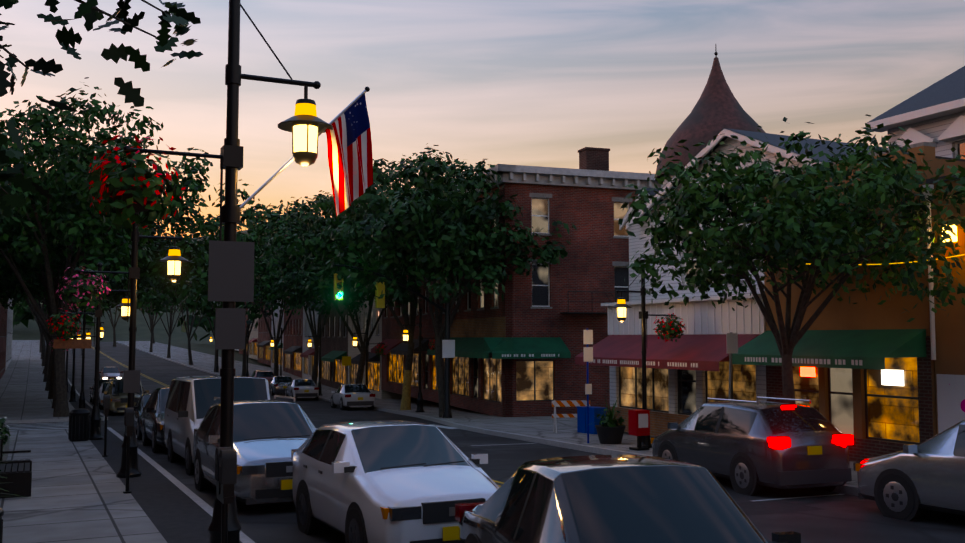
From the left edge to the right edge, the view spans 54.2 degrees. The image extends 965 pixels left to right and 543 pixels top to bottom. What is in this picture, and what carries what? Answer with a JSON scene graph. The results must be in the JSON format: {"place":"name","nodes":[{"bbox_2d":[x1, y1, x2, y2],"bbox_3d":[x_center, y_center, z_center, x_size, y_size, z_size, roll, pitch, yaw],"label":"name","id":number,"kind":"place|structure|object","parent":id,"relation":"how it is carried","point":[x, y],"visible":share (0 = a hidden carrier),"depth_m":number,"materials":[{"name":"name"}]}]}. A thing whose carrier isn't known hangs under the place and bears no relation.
{"place":"outdoors","nodes":[
{"label":"outdoors","id":0,"kind":"place"},
{"bbox_2d":[0,507,3,542],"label":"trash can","id":1,"kind":"object","parent":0,"point":[1,522],"visible":1,"depth_m":9.08,"materials":[{"name":"black metal"}]},
{"bbox_2d":[0,340,107,423],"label":"pavement","id":2,"kind":"structure","parent":0,"point":[24,396],"depth_m":71.07,"materials":[{"name":"concrete"}]},
{"bbox_2d":[0,298,7,378],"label":"building","id":3,"kind":"structure","parent":2,"relation":"on","point":[3,325],"depth_m":92.26,"materials":[{"name":"grey brick"}]},
{"bbox_2d":[5,298,12,370],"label":"building","id":4,"kind":"structure","parent":2,"relation":"on","point":[9,335],"depth_m":115.36,"materials":[{"name":"black"}]},
{"bbox_2d":[2,280,51,381],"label":"tree","id":5,"kind":"object","parent":2,"relation":"on","point":[48,351],"visible":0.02,"depth_m":85.23,"materials":[{"name":"brown plant"}]},
{"bbox_2d":[17,289,44,352],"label":"tree","id":6,"kind":"object","parent":2,"relation":"on","point":[24,306],"visible":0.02,"depth_m":158.18,"materials":[{"name":"green plant"}]},
{"bbox_2d":[16,290,47,358],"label":"tree","id":7,"kind":"object","parent":2,"relation":"on","point":[24,300],"visible":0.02,"depth_m":135.23,"materials":[{"name":"green plant"}]},
{"bbox_2d":[1,223,108,390],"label":"tree","id":8,"kind":"object","parent":2,"relation":"on","point":[46,331],"depth_m":72.21,"materials":[{"name":"brown plant"}]},
{"bbox_2d":[5,292,106,373],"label":"tree","id":9,"kind":"object","parent":2,"relation":"on","point":[12,304],"depth_m":99.18,"materials":[{"name":"green plant"}]},
{"bbox_2d":[34,297,95,365],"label":"tree","id":10,"kind":"object","parent":2,"relation":"on","point":[45,311],"depth_m":115.74,"materials":[{"name":"brown plant"}]},
{"bbox_2d":[49,317,91,401],"bbox_3d":[-25.624,5.391,58.614,2.508,5.355,1.003,3,-5,-32],"label":"lamp post","id":11,"kind":"object","parent":2,"relation":"on","point":[72,395],"visible":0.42,"depth_m":58.48,"materials":[{"name":"black metal"}]},
{"bbox_2d":[66,331,81,391],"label":"lamp post","id":12,"kind":"object","parent":2,"relation":"on","point":[67,363],"visible":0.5,"depth_m":70.22,"materials":[{"name":"black metal"}]},
{"bbox_2d":[0,170,151,398],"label":"tree","id":13,"kind":"object","parent":2,"relation":"on","point":[5,289],"visible":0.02,"depth_m":61.37,"materials":[{"name":"green plant"}]},
{"bbox_2d":[63,306,105,408],"bbox_3d":[-20.405,4.404,47.675,2.517,5.355,0.997,1,-4,-17],"label":"lamp post","id":14,"kind":"object","parent":2,"relation":"on","point":[82,399],"visible":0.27,"depth_m":47.77,"materials":[{"name":"black metal"}]},
{"bbox_2d":[0,140,204,407],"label":"tree","id":15,"kind":"object","parent":2,"relation":"on","point":[160,245],"visible":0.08,"depth_m":51.70,"materials":[{"name":"green plant"}]},
{"bbox_2d":[0,77,259,416],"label":"tree","id":16,"kind":"object","parent":2,"relation":"on","point":[83,228],"visible":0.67,"depth_m":42.41,"materials":[{"name":"green plant"}]},
{"bbox_2d":[0,427,254,542],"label":"pavement","id":17,"kind":"structure","parent":0,"point":[78,495],"depth_m":15.61,"materials":[{"name":"concrete"}]},
{"bbox_2d":[0,413,30,498],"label":"planter","id":18,"kind":"object","parent":17,"relation":"on","point":[5,435],"visible":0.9,"depth_m":21.10,"materials":[{"name":"stone"}]},
{"bbox_2d":[0,439,31,498],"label":"bench","id":19,"kind":"object","parent":17,"relation":"on","point":[18,473],"visible":1,"depth_m":16.21,"materials":[{"name":"black metal"}]},
{"bbox_2d":[68,408,90,441],"bbox_3d":[-11.968,4.554,28.002,0.605,0.950,0.605,0,-4,1],"label":"trash can","id":20,"kind":"object","parent":17,"relation":"on","point":[79,424],"visible":1,"depth_m":27.78,"materials":[{"name":"black metal"}]},
{"bbox_2d":[46,263,130,439],"bbox_3d":[-11.917,2.399,28.632,2.508,5.355,1.034,3,-5,-32],"label":"lamp post","id":21,"kind":"object","parent":17,"relation":"on","point":[61,330],"visible":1,"depth_m":28.41,"materials":[{"name":"black metal"}]},
{"bbox_2d":[102,395,109,456],"bbox_3d":[-9.248,3.789,23.136,0.138,1.485,0.390,2,-4,-25],"label":"parking meter","id":22,"kind":"object","parent":17,"relation":"on","point":[106,402],"visible":1,"depth_m":23.06,"materials":[{"name":"black metal"}]},
{"bbox_2d":[56,213,188,477],"bbox_3d":[-7.335,1.252,19.163,2.525,5.755,0.962,2,-5,-31],"label":"lamp post","id":23,"kind":"object","parent":17,"relation":"on","point":[83,294],"visible":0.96,"depth_m":19.02,"materials":[{"name":"black metal"}]},
{"bbox_2d":[123,407,133,493],"bbox_3d":[-6.247,3.154,16.619,0.138,1.485,0.390,2,-4,-25],"label":"parking meter","id":24,"kind":"object","parent":17,"relation":"on","point":[129,418],"visible":1,"depth_m":16.55,"materials":[{"name":"black metal"}]},
{"bbox_2d":[215,447,236,542],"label":"parking meter","id":25,"kind":"object","parent":17,"relation":"on","point":[226,468],"visible":1,"depth_m":8.67,"materials":[{"name":"black metal"}]},
{"bbox_2d":[87,0,369,542],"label":"lamp post","id":26,"kind":"object","parent":17,"relation":"on","point":[131,192],"visible":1,"depth_m":9.68,"materials":[{"name":"black metal"}]},
{"bbox_2d":[325,93,372,217],"bbox_3d":[-1.482,-1.300,10.434,0.560,1.452,0.170,2,-4,-25],"label":"flag","id":27,"kind":"object","parent":26,"relation":"attached to","point":[349,144],"visible":0.96,"depth_m":10.44,"materials":[{"name":"fabric"}]},
{"bbox_2d":[12,217,331,367],"bbox_3d":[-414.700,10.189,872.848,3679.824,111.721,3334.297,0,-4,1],"label":"terrain ground","id":28,"kind":"structure","parent":0,"point":[22,331],"depth_m":257.29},
{"bbox_2d":[13,190,402,340],"bbox_3d":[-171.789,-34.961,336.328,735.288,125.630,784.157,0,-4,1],"label":"treeline","id":29,"kind":"object","parent":28,"relation":"on","point":[24,316],"depth_m":247.46,"materials":[{"name":"green plant"}]},
{"bbox_2d":[239,302,256,354],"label":"building row","id":30,"kind":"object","parent":28,"relation":"on","point":[241,350],"visible":0.15,"depth_m":163.51,"materials":[{"name":"red brick"}]},
{"bbox_2d":[248,305,257,359],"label":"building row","id":31,"kind":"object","parent":28,"relation":"on","point":[253,344],"visible":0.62,"depth_m":148.89,"materials":[{"name":"black"}]},
{"bbox_2d":[257,304,271,364],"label":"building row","id":32,"kind":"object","parent":28,"relation":"on","point":[263,346],"visible":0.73,"depth_m":133.41,"materials":[{"name":"brick"}]},
{"bbox_3d":[-11.608,-0.945,7.082,31.487,8.500,46.969,0,-4,1],"label":"building","id":33,"kind":"object","parent":28,"relation":"on","visible":0},
{"bbox_2d":[0,0,202,217],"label":"oak branch","id":34,"kind":"object","parent":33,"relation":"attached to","point":[90,12],"visible":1,"depth_m":5.41,"materials":[{"name":"green plant"}]},
{"bbox_2d":[0,0,964,237],"label":"sky","id":35,"kind":"structure","parent":0,"point":[540,83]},
{"bbox_2d":[2,341,964,542],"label":"road","id":36,"kind":"structure","parent":0,"point":[846,518],"depth_m":17.50,"materials":[{"name":"grey asphalt"}]},
{"bbox_2d":[14,300,89,314],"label":"tree","id":37,"kind":"object","parent":36,"relation":"on","point":[15,305],"visible":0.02,"depth_m":185.15,"materials":[{"name":"green plant"}]},
{"bbox_2d":[89,379,110,403],"bbox_3d":[-23.817,7.615,59.775,2.140,1.560,4.562,2,-5,-25],"label":"dark car","id":38,"kind":"object","parent":36,"relation":"on","point":[92,390],"visible":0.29,"depth_m":59.48,"materials":[{"name":"black"}]},
{"bbox_2d":[98,382,107,408],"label":"white car","id":39,"kind":"object","parent":36,"relation":"on","point":[103,386],"visible":0.29,"depth_m":53.22,"materials":[{"name":"black"}]},
{"bbox_2d":[99,367,122,378],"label":"oncoming car","id":40,"kind":"object","parent":36,"relation":"on","point":[109,372],"visible":0.67,"depth_m":87.29,"materials":[{"name":"black metal"}]},
{"bbox_2d":[94,294,151,346],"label":"tree","id":41,"kind":"object","parent":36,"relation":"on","point":[105,306],"visible":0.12,"depth_m":200.24,"materials":[{"name":"green plant"}]},
{"bbox_2d":[104,379,148,414],"bbox_3d":[-18.411,6.466,48.573,2.160,1.840,4.462,2,-6,-25],"label":"car","id":42,"kind":"object","parent":36,"relation":"on","point":[116,394],"visible":0.42,"depth_m":47.10,"materials":[{"name":"black"}]},
{"bbox_2d":[134,393,150,439],"bbox_3d":[-10.741,4.848,31.696,2.140,1.510,4.462,2,-6,-25],"label":"black sedan car","id":43,"kind":"object","parent":36,"relation":"on","point":[140,404],"visible":0.23,"depth_m":30.82,"materials":[{"name":"black metal"}]},
{"bbox_2d":[142,387,169,452],"bbox_3d":[-8.683,4.244,27.283,2.190,1.810,4.462,2,-6,-25],"label":"car","id":44,"kind":"object","parent":36,"relation":"on","point":[153,410],"visible":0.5,"depth_m":26.39,"materials":[{"name":"black"}]},
{"bbox_2d":[164,376,269,475],"bbox_3d":[-6.273,3.599,22.597,2.340,2.160,5.262,2,-6,-25],"label":"white van","id":45,"kind":"object","parent":36,"relation":"on","point":[190,401],"visible":0.46,"depth_m":21.61,"materials":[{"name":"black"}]},
{"bbox_2d":[193,395,316,508],"bbox_3d":[-4.072,3.244,17.281,2.140,1.837,4.562,2,-6,-25],"label":"car","id":46,"kind":"object","parent":36,"relation":"on","point":[268,435],"visible":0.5,"depth_m":16.33,"materials":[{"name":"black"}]},
{"bbox_2d":[248,370,274,381],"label":"maroon car","id":47,"kind":"object","parent":36,"relation":"on","point":[268,375],"visible":0.23,"depth_m":77.72,"materials":[{"name":"red"}]},
{"bbox_2d":[268,376,292,395],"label":"white car","id":48,"kind":"object","parent":36,"relation":"on","point":[277,384],"visible":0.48,"depth_m":71.41,"materials":[{"name":"black"}]},
{"bbox_2d":[285,379,318,399],"bbox_3d":[-12.798,8.332,66.643,2.140,1.510,4.662,1,-5,-19],"label":"white car","id":49,"kind":"object","parent":36,"relation":"on","point":[302,388],"visible":0.98,"depth_m":64.76,"materials":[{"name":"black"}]},
{"bbox_2d":[330,384,374,409],"bbox_3d":[-7.594,7.279,54.779,2.140,1.510,4.762,1,-6,-19],"label":"white car","id":50,"kind":"object","parent":36,"relation":"on","point":[343,396],"visible":0.98,"depth_m":52.94,"materials":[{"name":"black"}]},
{"bbox_2d":[291,420,499,542],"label":"car","id":51,"kind":"object","parent":36,"relation":"on","point":[390,481],"visible":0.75,"depth_m":11.88,"materials":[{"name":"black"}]},
{"bbox_2d":[7,346,844,500],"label":"road markings","id":52,"kind":"structure","parent":36,"relation":"on","point":[440,426],"depth_m":36.80,"materials":[{"name":"white paint"}]},
{"bbox_2d":[455,454,800,542],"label":"sedan car","id":53,"kind":"object","parent":36,"relation":"on","point":[627,498],"visible":1,"depth_m":7.58,"materials":[{"name":"black"}]},
{"bbox_2d":[458,446,821,540],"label":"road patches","id":54,"kind":"object","parent":36,"relation":"on","point":[762,507],"visible":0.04,"depth_m":16.03,"materials":[{"name":"grey asphalt"}]},
{"bbox_2d":[651,396,852,495],"bbox_3d":[5.296,3.495,19.345,2.180,1.807,4.692,1,-6,-19],"label":"car","id":55,"kind":"object","parent":36,"relation":"on","point":[749,447],"visible":0.94,"depth_m":17.62,"materials":[{"name":"black metal"}]},
{"bbox_2d":[853,420,964,520],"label":"sedan","id":56,"kind":"object","parent":36,"relation":"on","point":[909,482],"visible":1,"depth_m":14.56,"materials":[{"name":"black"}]},
{"bbox_2d":[116,341,858,495],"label":"pavement","id":57,"kind":"structure","parent":0,"point":[536,429],"depth_m":37.37,"materials":[{"name":"grey concrete"}]},
{"bbox_2d":[119,286,190,351],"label":"tree","id":58,"kind":"object","parent":57,"relation":"on","point":[151,331],"visible":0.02,"depth_m":170.33,"materials":[{"name":"green plant"}]},
{"bbox_2d":[139,289,184,343],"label":"tree","id":59,"kind":"object","parent":57,"relation":"on","point":[146,309],"visible":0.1,"depth_m":222.52,"materials":[{"name":"green plant"}]},
{"bbox_2d":[137,247,198,357],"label":"tree","id":60,"kind":"object","parent":57,"relation":"on","point":[151,290],"visible":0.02,"depth_m":147.67,"materials":[{"name":"green plant"}]},
{"bbox_2d":[137,238,222,364],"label":"tree","id":61,"kind":"object","parent":57,"relation":"on","point":[154,301],"visible":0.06,"depth_m":126.79,"materials":[{"name":"green plant"}]},
{"bbox_2d":[209,334,218,371],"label":"lamp post","id":62,"kind":"object","parent":57,"relation":"on","point":[217,366],"visible":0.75,"depth_m":108.86,"materials":[{"name":"black metal"}]},
{"bbox_2d":[147,214,282,371],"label":"tree","id":63,"kind":"object","parent":57,"relation":"on","point":[172,295],"visible":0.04,"depth_m":108.69,"materials":[{"name":"green plant"}]},
{"bbox_2d":[178,220,303,376],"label":"tree","id":64,"kind":"object","parent":57,"relation":"on","point":[199,302],"visible":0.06,"depth_m":94.96,"materials":[{"name":"green plant"}]},
{"bbox_2d":[245,328,248,376],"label":"lamp post","id":65,"kind":"object","parent":57,"relation":"on","point":[247,371],"visible":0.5,"depth_m":93.78,"materials":[{"name":"black metal"}]},
{"bbox_2d":[269,328,281,375],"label":"lamp post","id":66,"kind":"object","parent":57,"relation":"on","point":[272,342],"visible":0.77,"depth_m":81.10,"materials":[{"name":"black metal"}]},
{"bbox_2d":[269,299,283,370],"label":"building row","id":67,"kind":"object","parent":57,"relation":"on","point":[276,320],"visible":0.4,"depth_m":118.97,"materials":[{"name":"black"}]},
{"bbox_2d":[235,203,327,375],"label":"tree","id":68,"kind":"object","parent":57,"relation":"on","point":[251,214],"visible":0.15,"depth_m":82.80,"materials":[{"name":"green plant"}]},
{"bbox_2d":[283,296,313,377],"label":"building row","id":69,"kind":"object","parent":57,"relation":"on","point":[293,346],"visible":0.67,"depth_m":104.88,"materials":[{"name":"red brick"}]},
{"bbox_2d":[239,197,362,384],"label":"tree","id":70,"kind":"object","parent":57,"relation":"on","point":[271,265],"visible":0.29,"depth_m":70.84,"materials":[{"name":"green plant"}]},
{"bbox_2d":[300,301,318,382],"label":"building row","id":71,"kind":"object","parent":57,"relation":"on","point":[307,355],"visible":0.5,"depth_m":94.48,"materials":[{"name":"black brick"}]},
{"bbox_2d":[306,325,322,395],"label":"lamp post","id":72,"kind":"object","parent":57,"relation":"on","point":[309,342],"visible":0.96,"depth_m":69.27,"materials":[{"name":"black metal"}]},
{"bbox_2d":[320,297,347,388],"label":"building row","id":73,"kind":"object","parent":57,"relation":"on","point":[334,343],"visible":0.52,"depth_m":80.32,"materials":[{"name":"brick"}]},
{"bbox_2d":[262,190,412,383],"bbox_3d":[-8.184,1.398,60.757,11.299,14.100,11.972,0,-4,1],"label":"tree","id":74,"kind":"object","parent":57,"relation":"on","point":[295,284],"visible":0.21,"depth_m":59.89,"materials":[{"name":"green plant"}]},
{"bbox_2d":[342,356,350,383],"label":"sign post","id":75,"kind":"object","parent":57,"relation":"on","point":[346,361],"visible":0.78,"depth_m":61.92,"materials":[{"name":"yellow metal"}]},
{"bbox_2d":[351,320,387,387],"bbox_3d":[-7.020,5.592,58.569,2.531,5.155,0.942,1,-4,-20],"label":"lamp post","id":76,"kind":"object","parent":57,"relation":"on","point":[380,348],"visible":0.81,"depth_m":58.46,"materials":[{"name":"black metal"}]},
{"bbox_2d":[276,143,463,409],"bbox_3d":[-3.389,0.284,50.546,11.424,14.274,10.957,-2,-5,31],"label":"tree","id":77,"kind":"object","parent":57,"relation":"on","point":[314,243],"visible":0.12,"depth_m":49.49,"materials":[{"name":"green plant"}]},
{"bbox_2d":[348,293,416,398],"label":"building row","id":78,"kind":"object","parent":57,"relation":"on","point":[374,372],"visible":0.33,"depth_m":66.99,"materials":[{"name":"black"}]},
{"bbox_2d":[333,264,454,417],"bbox_3d":[-3.728,3.037,40.188,5.498,6.540,0.454,2,-4,-26],"label":"traffic signal mast","id":79,"kind":"object","parent":57,"relation":"on","point":[448,348],"visible":0.83,"depth_m":40.99,"materials":[{"name":"black metal"}]},
{"bbox_2d":[400,309,434,411],"bbox_3d":[-2.903,4.436,47.108,2.502,5.155,0.978,2,-5,-32],"label":"lamp post","id":80,"kind":"object","parent":57,"relation":"on","point":[405,333],"visible":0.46,"depth_m":47.01,"materials":[{"name":"black metal"}]},
{"bbox_2d":[326,145,576,417],"bbox_3d":[-1.101,0.625,42.468,10.677,11.879,10.603,0,-4,1],"label":"tree","id":81,"kind":"object","parent":57,"relation":"on","point":[444,238],"visible":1,"depth_m":40.07,"materials":[{"name":"green plant"}]},
{"bbox_2d":[371,147,662,416],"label":"brick building","id":82,"kind":"structure","parent":57,"relation":"on","point":[519,348],"depth_m":42.27,"materials":[{"name":"red brick"}]},
{"bbox_2d":[560,291,616,317],"bbox_3d":[5.965,3.546,42.141,5.039,5.232,0.900,1,-4,-19],"label":"fire escape","id":83,"kind":"object","parent":82,"relation":"attached to","point":[568,312],"visible":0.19,"depth_m":41.52,"materials":[{"name":"black metal"}]},
{"bbox_2d":[552,400,589,432],"bbox_3d":[2.948,4.806,31.319,1.300,1.078,0.479,0,-4,-7],"label":"barricade","id":84,"kind":"object","parent":57,"relation":"on","point":[569,403],"visible":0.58,"depth_m":31.30,"materials":[{"name":"white"}]},
{"bbox_2d":[583,328,592,442],"bbox_3d":[3.048,3.298,27.245,0.320,3.300,0.074,2,-4,-25],"label":"sign post","id":85,"kind":"object","parent":57,"relation":"on","point":[587,349],"visible":1,"depth_m":27.25,"materials":[{"name":"blue"}]},
{"bbox_2d":[576,406,606,433],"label":"recycling bins","id":86,"kind":"object","parent":57,"relation":"on","point":[582,419],"visible":0.75,"depth_m":30.65,"materials":[{"name":"blue plastic"}]},
{"bbox_2d":[586,398,627,443],"bbox_3d":[3.676,4.256,27.101,1.553,1.348,1.453,-1,-4,15],"label":"planter","id":87,"kind":"object","parent":57,"relation":"on","point":[610,430],"visible":0.98,"depth_m":26.80,"materials":[{"name":"black"}]},
{"bbox_2d":[628,409,649,450],"bbox_3d":[4.167,4.210,25.054,0.420,1.050,0.390,2,-4,-25],"label":"newspaper box","id":88,"kind":"object","parent":57,"relation":"on","point":[638,423],"visible":0.98,"depth_m":24.93,"materials":[{"name":"red metal"}]},
{"bbox_2d":[611,263,685,447],"bbox_3d":[4.536,2.283,25.949,2.279,5.043,0.878,1,-4,-19],"label":"lamp post","id":89,"kind":"object","parent":57,"relation":"on","point":[669,328],"visible":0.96,"depth_m":25.83,"materials":[{"name":"black metal"}]},
{"bbox_2d":[575,294,766,436],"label":"white shop building","id":90,"kind":"structure","parent":57,"relation":"on","point":[687,373],"depth_m":27.38,"materials":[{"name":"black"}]},
{"bbox_2d":[726,332,737,398],"bbox_3d":[5.719,2.904,21.637,0.320,3.002,0.122,2,-4,-25],"label":"no parking sign","id":91,"kind":"object","parent":57,"relation":"on","point":[732,341],"visible":0.78,"depth_m":21.66,"materials":[{"name":"grey metal"}]},
{"bbox_2d":[619,128,887,300],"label":"building","id":92,"kind":"structure","parent":57,"relation":"on","point":[636,243],"depth_m":29.48,"materials":[{"name":"white wood"}]},
{"bbox_2d":[655,44,765,186],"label":"turret roof","id":93,"kind":"structure","parent":92,"relation":"on","point":[717,109],"depth_m":31.77,"materials":[{"name":"brown tile"}]},
{"bbox_2d":[618,114,964,403],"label":"locust tree","id":94,"kind":"object","parent":57,"relation":"on","point":[778,233],"visible":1,"depth_m":19.02,"materials":[{"name":"green plant"}]},
{"bbox_2d":[729,142,964,461],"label":"tan building","id":95,"kind":"structure","parent":57,"relation":"on","point":[863,372],"depth_m":21.37,"materials":[{"name":"paint"}]},
{"bbox_2d":[806,254,964,264],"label":"string lights","id":96,"kind":"object","parent":95,"relation":"attached to","point":[904,262],"visible":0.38,"depth_m":18.84,"materials":[{"name":"yellow plastic"}]},
{"bbox_2d":[867,66,964,158],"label":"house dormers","id":97,"kind":"object","parent":95,"relation":"on","point":[934,113],"visible":0.31,"depth_m":24.20,"materials":[{"name":"white wood"}]},
{"bbox_2d":[922,173,964,433],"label":"tan building","id":98,"kind":"structure","parent":57,"relation":"on","point":[947,335],"depth_m":19.66,"materials":[{"name":"paint"}]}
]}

